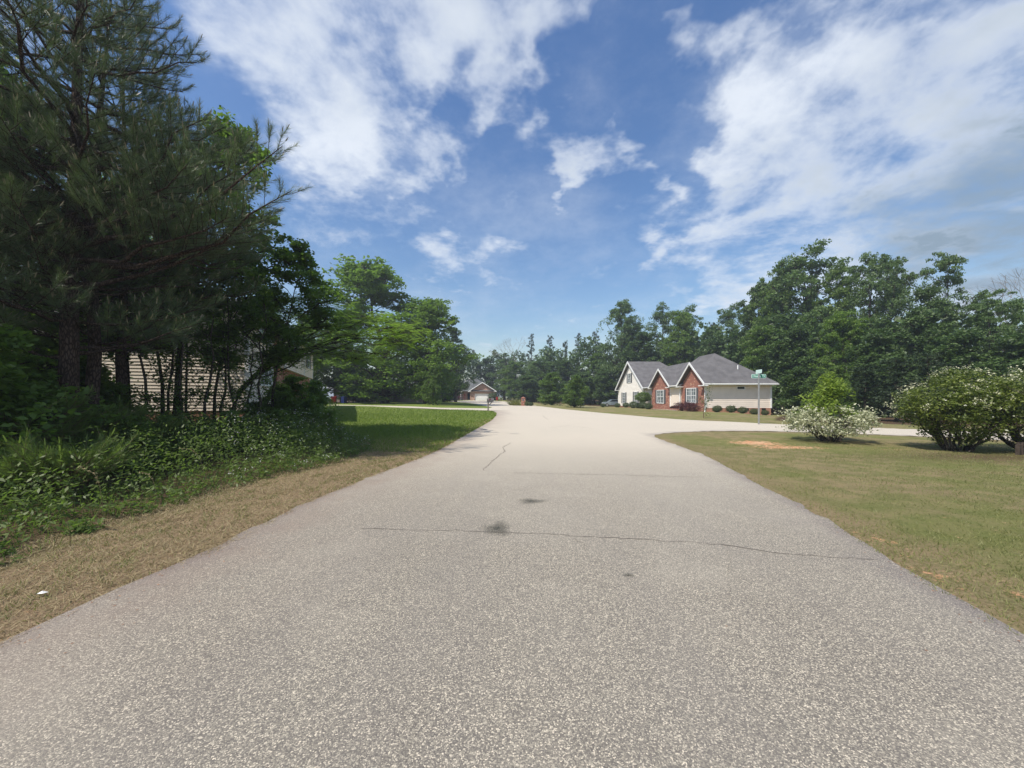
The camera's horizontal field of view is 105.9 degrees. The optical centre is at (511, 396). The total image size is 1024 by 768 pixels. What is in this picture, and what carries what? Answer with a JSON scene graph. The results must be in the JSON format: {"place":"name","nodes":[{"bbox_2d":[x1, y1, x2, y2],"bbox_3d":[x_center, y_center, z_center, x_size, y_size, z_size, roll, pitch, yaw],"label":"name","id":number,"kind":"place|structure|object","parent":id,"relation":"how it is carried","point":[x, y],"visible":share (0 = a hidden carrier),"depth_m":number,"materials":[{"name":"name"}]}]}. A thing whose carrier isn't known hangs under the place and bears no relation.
{"place":"outdoors","nodes":[
{"label":"outdoors","id":0,"kind":"place"},
{"bbox_2d":[0,400,1023,767],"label":"road","id":1,"kind":"structure","parent":0,"point":[614,590],"depth_m":2.52,"materials":[{"name":"grey asphalt"}]},
{"bbox_2d":[0,397,1023,640],"bbox_3d":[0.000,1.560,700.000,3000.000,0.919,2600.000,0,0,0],"label":"ground","id":2,"kind":"structure","parent":0,"point":[771,440],"depth_m":6.17,"materials":[{"name":"plant"}]},
{"bbox_2d":[0,349,102,441],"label":"bush","id":3,"kind":"object","parent":2,"relation":"on","point":[33,360],"visible":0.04,"depth_m":8.31,"materials":[{"name":"green plant"}]},
{"bbox_2d":[0,383,115,460],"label":"pine sapling","id":4,"kind":"object","parent":2,"relation":"on","point":[78,430],"visible":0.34,"depth_m":6.98,"materials":[{"name":"green plant"}]},
{"bbox_2d":[0,72,138,398],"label":"shade tree","id":5,"kind":"object","parent":2,"relation":"on","point":[85,319],"visible":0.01,"depth_m":12.14,"materials":[{"name":"green plant"}]},
{"bbox_2d":[0,323,139,499],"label":"bush","id":6,"kind":"object","parent":2,"relation":"on","point":[12,387],"visible":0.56,"depth_m":6.71,"materials":[{"name":"green plant"}]},
{"bbox_2d":[0,422,145,497],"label":"bush","id":7,"kind":"object","parent":2,"relation":"on","point":[22,454],"visible":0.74,"depth_m":5.81,"materials":[{"name":"green plant"}]},
{"bbox_2d":[0,14,150,334],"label":"pine tree","id":8,"kind":"object","parent":2,"relation":"on","point":[38,197],"visible":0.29,"depth_m":8.80,"materials":[{"name":"green plant"}]},
{"bbox_2d":[0,41,181,395],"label":"shade tree","id":9,"kind":"object","parent":2,"relation":"on","point":[54,351],"visible":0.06,"depth_m":10.79,"materials":[{"name":"green plant"}]},
{"bbox_2d":[23,334,160,410],"bbox_3d":[-14.323,0.141,11.893,4.323,4.079,4.880,0,0,34],"label":"bush","id":10,"kind":"object","parent":2,"relation":"on","point":[83,373],"visible":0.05,"depth_m":11.77,"materials":[{"name":"green plant"}]},
{"bbox_2d":[39,388,167,453],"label":"pine sapling","id":11,"kind":"object","parent":2,"relation":"on","point":[124,414],"visible":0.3,"depth_m":7.97,"materials":[{"name":"green plant"}]},
{"bbox_2d":[15,181,202,404],"bbox_3d":[-12.988,-2.472,12.632,4.600,8.692,4.389,0,0,40],"label":"young tree","id":12,"kind":"object","parent":2,"relation":"on","point":[144,356],"visible":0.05,"depth_m":12.49,"materials":[{"name":"green plant"}]},
{"bbox_2d":[79,381,157,429],"bbox_3d":[-11.401,0.752,11.040,2.522,2.379,2.846,0,0,16],"label":"bush","id":13,"kind":"object","parent":2,"relation":"on","point":[108,392],"visible":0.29,"depth_m":11.16,"materials":[{"name":"green plant"}]},
{"bbox_2d":[0,0,247,423],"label":"pine tree","id":14,"kind":"object","parent":2,"relation":"on","point":[94,361],"visible":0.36,"depth_m":8.94,"materials":[{"name":"green plant"}]},
{"bbox_2d":[0,6,263,411],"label":"pine tree","id":15,"kind":"object","parent":2,"relation":"on","point":[121,372],"visible":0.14,"depth_m":11.66,"materials":[{"name":"green plant"}]},
{"bbox_2d":[89,415,181,475],"bbox_3d":[-7.859,1.093,8.172,1.708,1.428,1.513,0,0,-6],"label":"bush","id":16,"kind":"object","parent":2,"relation":"on","point":[135,418],"visible":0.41,"depth_m":7.93,"materials":[{"name":"green plant"}]},
{"bbox_2d":[87,277,197,415],"bbox_3d":[-11.318,-0.973,11.790,1.924,5.543,2.391,0,0,22],"label":"sapling","id":17,"kind":"object","parent":2,"relation":"on","point":[146,391],"visible":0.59,"depth_m":11.92,"materials":[{"name":"green plant"}]},
{"bbox_2d":[96,405,192,456],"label":"pine sapling","id":18,"kind":"object","parent":2,"relation":"on","point":[172,424],"visible":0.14,"depth_m":9.30,"materials":[{"name":"green plant"}]},
{"bbox_2d":[0,0,312,425],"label":"pine tree","id":19,"kind":"object","parent":2,"relation":"on","point":[69,354],"visible":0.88,"depth_m":8.69,"materials":[{"name":"green plant"}]},
{"bbox_2d":[81,230,232,415],"bbox_3d":[-14.589,-3.029,15.724,5.084,9.607,4.851,0,0,-25],"label":"young tree","id":20,"kind":"object","parent":2,"relation":"on","point":[162,390],"visible":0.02,"depth_m":15.51,"materials":[{"name":"green plant"}]},
{"bbox_2d":[2,283,315,421],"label":"house","id":21,"kind":"structure","parent":2,"relation":"on","point":[136,374],"depth_m":18.81,"materials":[{"name":"plastic"}]},
{"bbox_2d":[130,294,214,414],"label":"sapling","id":22,"kind":"object","parent":2,"relation":"on","point":[171,372],"visible":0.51,"depth_m":12.65,"materials":[{"name":"green plant"}]},
{"bbox_2d":[132,414,215,459],"bbox_3d":[-8.648,1.115,9.706,1.441,1.360,1.627,0,0,22],"label":"bush","id":23,"kind":"object","parent":2,"relation":"on","point":[178,436],"visible":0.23,"depth_m":9.63,"materials":[{"name":"green plant"}]},
{"bbox_2d":[139,277,223,419],"bbox_3d":[-10.565,-1.020,12.339,1.939,5.642,1.949,0,0,0],"label":"sapling","id":24,"kind":"object","parent":2,"relation":"on","point":[181,394],"visible":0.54,"depth_m":12.36,"materials":[{"name":"green plant"}]},
{"bbox_2d":[150,298,220,434],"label":"sapling","id":25,"kind":"object","parent":2,"relation":"on","point":[187,390],"visible":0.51,"depth_m":13.05,"materials":[{"name":"green plant"}]},
{"bbox_2d":[0,404,376,564],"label":"weeds","id":26,"kind":"object","parent":2,"relation":"on","point":[308,433],"visible":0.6,"depth_m":6.84,"materials":[{"name":"green plant"}]},
{"bbox_2d":[112,105,294,420],"bbox_3d":[-11.229,-4.372,14.160,5.799,12.144,6.631,0,0,-23],"label":"sweetgum tree","id":27,"kind":"object","parent":2,"relation":"on","point":[261,155],"visible":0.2,"depth_m":14.09,"materials":[{"name":"green plant"}]},
{"bbox_2d":[173,291,249,416],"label":"sapling","id":28,"kind":"object","parent":2,"relation":"on","point":[206,397],"visible":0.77,"depth_m":12.96,"materials":[{"name":"green plant"}]},
{"bbox_2d":[156,240,285,436],"bbox_3d":[-10.675,-2.098,14.386,4.164,7.869,3.973,0,0,-33],"label":"young tree","id":29,"kind":"object","parent":2,"relation":"on","point":[260,294],"visible":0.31,"depth_m":14.17,"materials":[{"name":"green plant"}]},
{"bbox_2d":[192,410,256,454],"bbox_3d":[-8.084,1.090,10.899,1.708,1.428,1.513,0,0,37],"label":"bush","id":30,"kind":"object","parent":2,"relation":"on","point":[225,414],"visible":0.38,"depth_m":10.83,"materials":[{"name":"green plant"}]},
{"bbox_2d":[190,311,258,422],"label":"sapling","id":31,"kind":"object","parent":2,"relation":"on","point":[224,387],"visible":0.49,"depth_m":14.06,"materials":[{"name":"green plant"}]},
{"bbox_2d":[0,436,459,646],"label":"straw verge","id":32,"kind":"structure","parent":2,"relation":"on","point":[163,560],"depth_m":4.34,"materials":[{"name":"brown plant"}]},
{"bbox_2d":[202,291,258,419],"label":"sapling","id":33,"kind":"object","parent":2,"relation":"on","point":[231,391],"visible":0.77,"depth_m":13.61,"materials":[{"name":"green plant"}]},
{"bbox_2d":[216,334,270,414],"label":"sapling","id":34,"kind":"object","parent":2,"relation":"on","point":[253,371],"visible":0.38,"depth_m":15.11,"materials":[{"name":"green plant"}]},
{"bbox_2d":[229,291,289,435],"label":"sapling","id":35,"kind":"object","parent":2,"relation":"on","point":[259,407],"visible":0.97,"depth_m":14.15,"materials":[{"name":"green plant"}]},
{"bbox_2d":[247,409,305,448],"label":"bush","id":36,"kind":"object","parent":2,"relation":"on","point":[276,412],"visible":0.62,"depth_m":11.87,"materials":[{"name":"green plant"}]},
{"bbox_2d":[249,390,310,435],"bbox_3d":[-9.113,0.825,15.154,2.233,2.108,2.521,0,0,-28],"label":"bush","id":37,"kind":"object","parent":2,"relation":"on","point":[288,401],"visible":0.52,"depth_m":15.02,"materials":[{"name":"green plant"}]},
{"bbox_2d":[216,238,347,412],"bbox_3d":[-8.944,-2.282,15.348,4.158,8.235,4.358,0,0,28],"label":"young tree","id":38,"kind":"object","parent":2,"relation":"on","point":[303,266],"visible":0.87,"depth_m":15.18,"materials":[{"name":"green plant"}]},
{"bbox_2d":[257,384,316,425],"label":"bush","id":39,"kind":"object","parent":2,"relation":"on","point":[283,387],"visible":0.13,"depth_m":16.76,"materials":[{"name":"green plant"}]},
{"bbox_2d":[268,374,329,423],"bbox_3d":[-10.160,0.403,17.648,3.456,2.889,3.062,0,0,-25],"label":"bush","id":40,"kind":"object","parent":2,"relation":"on","point":[292,382],"visible":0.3,"depth_m":17.85,"materials":[{"name":"green plant"}]},
{"bbox_2d":[160,290,453,411],"bbox_3d":[-8.095,-1.478,16.217,12.067,6.172,6.468,0,0,0],"label":"mimosa tree","id":41,"kind":"object","parent":2,"relation":"on","point":[367,336],"visible":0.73,"depth_m":15.53,"materials":[{"name":"green plant"}]},
{"bbox_2d":[293,399,324,431],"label":"bush","id":42,"kind":"object","parent":2,"relation":"on","point":[308,406],"visible":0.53,"depth_m":16.29,"materials":[{"name":"green plant"}]},
{"bbox_2d":[293,312,335,392],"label":"broadleaf tree","id":43,"kind":"object","parent":2,"relation":"on","point":[314,367],"visible":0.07,"depth_m":65.21,"materials":[{"name":"green plant"}]},
{"bbox_2d":[298,380,343,418],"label":"bush","id":44,"kind":"object","parent":2,"relation":"on","point":[321,395],"visible":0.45,"depth_m":21.88,"materials":[{"name":"green plant"}]},
{"bbox_2d":[312,410,352,441],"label":"bush","id":45,"kind":"object","parent":2,"relation":"on","point":[327,414],"visible":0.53,"depth_m":13.54,"materials":[{"name":"green plant"}]},
{"bbox_2d":[313,326,366,401],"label":"broadleaf tree","id":46,"kind":"object","parent":2,"relation":"on","point":[328,383],"visible":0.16,"depth_m":70.15,"materials":[{"name":"green plant"}]},
{"bbox_2d":[331,360,376,401],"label":"broadleaf tree","id":47,"kind":"object","parent":2,"relation":"on","point":[353,399],"visible":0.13,"depth_m":72.44,"materials":[{"name":"green plant"}]},
{"bbox_2d":[290,253,469,402],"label":"oak tree","id":48,"kind":"object","parent":2,"relation":"on","point":[360,278],"visible":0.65,"depth_m":58.99,"materials":[{"name":"green plant"}]},
{"bbox_2d":[308,407,496,451],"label":"lush grass","id":49,"kind":"structure","parent":2,"relation":"on","point":[474,425],"depth_m":20.36,"materials":[{"name":"green plant"}]},
{"bbox_2d":[370,296,483,403],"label":"oak tree","id":50,"kind":"object","parent":2,"relation":"on","point":[432,306],"visible":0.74,"depth_m":57.45,"materials":[{"name":"green plant"}]},
{"bbox_2d":[421,365,442,404],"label":"tree","id":51,"kind":"object","parent":2,"relation":"on","point":[433,397],"visible":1,"depth_m":51.55,"materials":[{"name":"green plant"}]},
{"bbox_2d":[443,327,477,401],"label":"broadleaf tree","id":52,"kind":"object","parent":2,"relation":"on","point":[456,340],"visible":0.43,"depth_m":87.70,"materials":[{"name":"green plant"}]},
{"bbox_2d":[458,377,496,399],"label":"ranch house","id":53,"kind":"structure","parent":2,"relation":"on","point":[480,390],"depth_m":120.25,"materials":[{"name":"brown brick"}]},
{"bbox_2d":[474,358,501,392],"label":"broadleaf tree","id":54,"kind":"object","parent":2,"relation":"on","point":[486,361],"visible":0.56,"depth_m":138.57,"materials":[{"name":"green plant"}]},
{"bbox_2d":[486,353,517,399],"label":"broadleaf tree","id":55,"kind":"object","parent":2,"relation":"on","point":[502,391],"visible":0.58,"depth_m":126.62,"materials":[{"name":"green plant"}]},
{"bbox_2d":[494,361,536,400],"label":"broadleaf tree","id":56,"kind":"object","parent":2,"relation":"on","point":[516,366],"visible":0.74,"depth_m":111.41,"materials":[{"name":"green plant"}]},
{"bbox_2d":[508,375,544,401],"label":"broadleaf tree","id":57,"kind":"object","parent":2,"relation":"on","point":[528,394],"visible":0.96,"depth_m":96.51,"materials":[{"name":"green plant"}]},
{"bbox_2d":[518,357,559,399],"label":"broadleaf tree","id":58,"kind":"object","parent":2,"relation":"on","point":[539,363],"visible":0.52,"depth_m":103.77,"materials":[{"name":"green plant"}]},
{"bbox_2d":[537,372,569,405],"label":"tree","id":59,"kind":"object","parent":2,"relation":"on","point":[551,398],"visible":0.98,"depth_m":71.48,"materials":[{"name":"green plant"}]},
{"bbox_2d":[554,361,582,395],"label":"broadleaf tree","id":60,"kind":"object","parent":2,"relation":"on","point":[564,372],"visible":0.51,"depth_m":99.51,"materials":[{"name":"green plant"}]},
{"bbox_2d":[561,375,588,407],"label":"tree","id":61,"kind":"object","parent":2,"relation":"on","point":[575,390],"visible":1,"depth_m":56.52,"materials":[{"name":"green plant"}]},
{"bbox_2d":[566,372,596,404],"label":"broadleaf tree","id":62,"kind":"object","parent":2,"relation":"on","point":[588,382],"visible":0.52,"depth_m":86.70,"materials":[{"name":"green plant"}]},
{"bbox_2d":[579,352,612,402],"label":"broadleaf tree","id":63,"kind":"object","parent":2,"relation":"on","point":[593,360],"visible":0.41,"depth_m":95.66,"materials":[{"name":"green plant"}]},
{"bbox_2d":[592,369,617,405],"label":"broadleaf tree","id":64,"kind":"object","parent":2,"relation":"on","point":[603,383],"visible":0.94,"depth_m":83.19,"materials":[{"name":"green plant"}]},
{"bbox_2d":[592,299,647,398],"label":"broadleaf tree","id":65,"kind":"object","parent":2,"relation":"on","point":[623,310],"visible":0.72,"depth_m":90.21,"materials":[{"name":"green plant"}]},
{"bbox_2d":[619,332,670,367],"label":"broadleaf tree","id":66,"kind":"object","parent":2,"relation":"on","point":[642,337],"visible":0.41,"depth_m":82.82,"materials":[{"name":"green plant"}]},
{"bbox_2d":[639,301,676,357],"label":"broadleaf tree","id":67,"kind":"object","parent":2,"relation":"on","point":[661,315],"visible":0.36,"depth_m":90.23,"materials":[{"name":"green plant"}]},
{"bbox_2d":[313,294,1023,409],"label":"woodland","id":68,"kind":"object","parent":2,"relation":"on","point":[787,321],"visible":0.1,"depth_m":68.33,"materials":[{"name":"green plant"}]},
{"bbox_2d":[661,334,697,365],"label":"broadleaf tree","id":69,"kind":"object","parent":2,"relation":"on","point":[688,351],"visible":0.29,"depth_m":79.45,"materials":[{"name":"green plant"}]},
{"bbox_2d":[658,310,702,364],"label":"broadleaf tree","id":70,"kind":"object","parent":2,"relation":"on","point":[682,320],"visible":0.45,"depth_m":80.59,"materials":[{"name":"green plant"}]},
{"bbox_2d":[665,303,703,362],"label":"broadleaf tree","id":71,"kind":"object","parent":2,"relation":"on","point":[688,308],"visible":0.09,"depth_m":85.22,"materials":[{"name":"green plant"}]},
{"bbox_2d":[615,353,779,414],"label":"brick house","id":72,"kind":"structure","parent":2,"relation":"on","point":[725,380],"depth_m":42.54,"materials":[{"name":"beige"}]},
{"bbox_2d":[694,334,737,363],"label":"broadleaf tree","id":73,"kind":"object","parent":2,"relation":"on","point":[706,348],"visible":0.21,"depth_m":69.51,"materials":[{"name":"green plant"}]},
{"bbox_2d":[710,302,745,350],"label":"broadleaf tree","id":74,"kind":"object","parent":2,"relation":"on","point":[728,317],"visible":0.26,"depth_m":73.45,"materials":[{"name":"green plant"}]},
{"bbox_2d":[730,282,780,366],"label":"broadleaf tree","id":75,"kind":"object","parent":2,"relation":"on","point":[744,310],"visible":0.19,"depth_m":61.22,"materials":[{"name":"green plant"}]},
{"bbox_2d":[736,277,781,398],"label":"broadleaf tree","id":76,"kind":"object","parent":2,"relation":"on","point":[760,294],"visible":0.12,"depth_m":59.96,"materials":[{"name":"green plant"}]},
{"bbox_2d":[739,325,787,406],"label":"broadleaf tree","id":77,"kind":"object","parent":2,"relation":"on","point":[756,343],"visible":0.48,"depth_m":48.67,"materials":[{"name":"green plant"}]},
{"bbox_2d":[738,260,819,373],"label":"broadleaf tree","id":78,"kind":"object","parent":2,"relation":"on","point":[791,293],"visible":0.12,"depth_m":56.50,"materials":[{"name":"green plant"}]},
{"bbox_2d":[772,366,815,417],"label":"dark bush","id":79,"kind":"object","parent":2,"relation":"on","point":[796,372],"visible":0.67,"depth_m":30.89,"materials":[{"name":"green plant"}]},
{"bbox_2d":[764,322,832,414],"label":"broadleaf tree","id":80,"kind":"object","parent":2,"relation":"on","point":[791,337],"visible":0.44,"depth_m":41.77,"materials":[{"name":"green plant"}]},
{"bbox_2d":[760,238,860,374],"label":"broadleaf tree","id":81,"kind":"object","parent":2,"relation":"on","point":[798,263],"visible":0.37,"depth_m":53.37,"materials":[{"name":"green plant"}]},
{"bbox_2d":[791,368,860,440],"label":"green sapling","id":82,"kind":"object","parent":2,"relation":"on","point":[834,391],"visible":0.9,"depth_m":13.60,"materials":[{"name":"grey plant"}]},
{"bbox_2d":[773,403,884,441],"bbox_3d":[11.191,0.973,13.762,3.142,1.506,3.348,0,0,34],"label":"variegated shrub","id":83,"kind":"object","parent":2,"relation":"on","point":[858,420],"visible":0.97,"depth_m":13.29,"materials":[{"name":"green plant"}]},
{"bbox_2d":[815,365,859,418],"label":"tree","id":84,"kind":"object","parent":2,"relation":"on","point":[837,370],"visible":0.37,"depth_m":26.86,"materials":[{"name":"green plant"}]},
{"bbox_2d":[812,260,870,357],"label":"broadleaf tree","id":85,"kind":"object","parent":2,"relation":"on","point":[839,293],"visible":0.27,"depth_m":49.57,"materials":[{"name":"green plant"}]},
{"bbox_2d":[805,310,892,407],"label":"broadleaf tree","id":86,"kind":"object","parent":2,"relation":"on","point":[851,337],"visible":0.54,"depth_m":37.57,"materials":[{"name":"green plant"}]},
{"bbox_2d":[839,364,892,417],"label":"cedar tree","id":87,"kind":"object","parent":2,"relation":"on","point":[868,379],"visible":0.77,"depth_m":26.29,"materials":[{"name":"green plant"}]},
{"bbox_2d":[836,252,906,410],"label":"broadleaf tree","id":88,"kind":"object","parent":2,"relation":"on","point":[872,277],"visible":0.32,"depth_m":45.40,"materials":[{"name":"green plant"}]},
{"bbox_2d":[844,327,926,417],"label":"broadleaf tree","id":89,"kind":"object","parent":2,"relation":"on","point":[877,341],"visible":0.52,"depth_m":31.82,"materials":[{"name":"green plant"}]},
{"bbox_2d":[863,259,916,352],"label":"broadleaf tree","id":90,"kind":"object","parent":2,"relation":"on","point":[890,292],"visible":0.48,"depth_m":42.34,"materials":[{"name":"green plant"}]},
{"bbox_2d":[855,355,928,421],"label":"cedar tree","id":91,"kind":"object","parent":2,"relation":"on","point":[902,370],"visible":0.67,"depth_m":25.37,"materials":[{"name":"green plant"}]},
{"bbox_2d":[871,256,920,328],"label":"broadleaf tree","id":92,"kind":"object","parent":2,"relation":"on","point":[909,279],"visible":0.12,"depth_m":45.92,"materials":[{"name":"green plant"}]},
{"bbox_2d":[893,351,947,419],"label":"cedar tree","id":93,"kind":"object","parent":2,"relation":"on","point":[924,367],"visible":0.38,"depth_m":24.43,"materials":[{"name":"green plant"}]},
{"bbox_2d":[874,305,972,415],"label":"broadleaf tree","id":94,"kind":"object","parent":2,"relation":"on","point":[919,319],"visible":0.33,"depth_m":33.15,"materials":[{"name":"green plant"}]},
{"bbox_2d":[890,286,961,372],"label":"broadleaf tree","id":95,"kind":"object","parent":2,"relation":"on","point":[924,294],"visible":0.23,"depth_m":37.42,"materials":[{"name":"green plant"}]},
{"bbox_2d":[884,364,1023,451],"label":"flowering bush","id":96,"kind":"object","parent":2,"relation":"on","point":[934,410],"visible":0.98,"depth_m":11.08,"materials":[{"name":"green plant"}]},
{"bbox_2d":[911,251,1004,332],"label":"broadleaf tree","id":97,"kind":"object","parent":2,"relation":"on","point":[943,263],"visible":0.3,"depth_m":39.30,"materials":[{"name":"green plant"}]},
{"bbox_2d":[920,327,1022,419],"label":"broadleaf tree","id":98,"kind":"object","parent":2,"relation":"on","point":[965,355],"visible":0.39,"depth_m":27.76,"materials":[{"name":"green plant"}]},
{"bbox_2d":[949,288,1023,382],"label":"broadleaf tree","id":99,"kind":"object","parent":2,"relation":"on","point":[982,308],"visible":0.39,"depth_m":33.72,"materials":[{"name":"green plant"}]},
{"bbox_2d":[961,364,1023,448],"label":"flowering bush","id":100,"kind":"object","parent":2,"relation":"on","point":[1016,431],"visible":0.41,"depth_m":10.88,"materials":[{"name":"green plant"}]},
{"bbox_2d":[974,332,1023,418],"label":"broadleaf tree","id":101,"kind":"object","parent":2,"relation":"on","point":[1015,356],"visible":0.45,"depth_m":25.88,"materials":[{"name":"green plant"}]},
{"bbox_2d":[978,304,1023,357],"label":"broadleaf tree","id":102,"kind":"object","parent":2,"relation":"on","point":[1006,329],"visible":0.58,"depth_m":31.42,"materials":[{"name":"green plant"}]},
{"bbox_2d":[0,0,1023,396],"label":"sky","id":103,"kind":"structure","parent":0,"point":[536,167],"materials":[{"name":"blue"}]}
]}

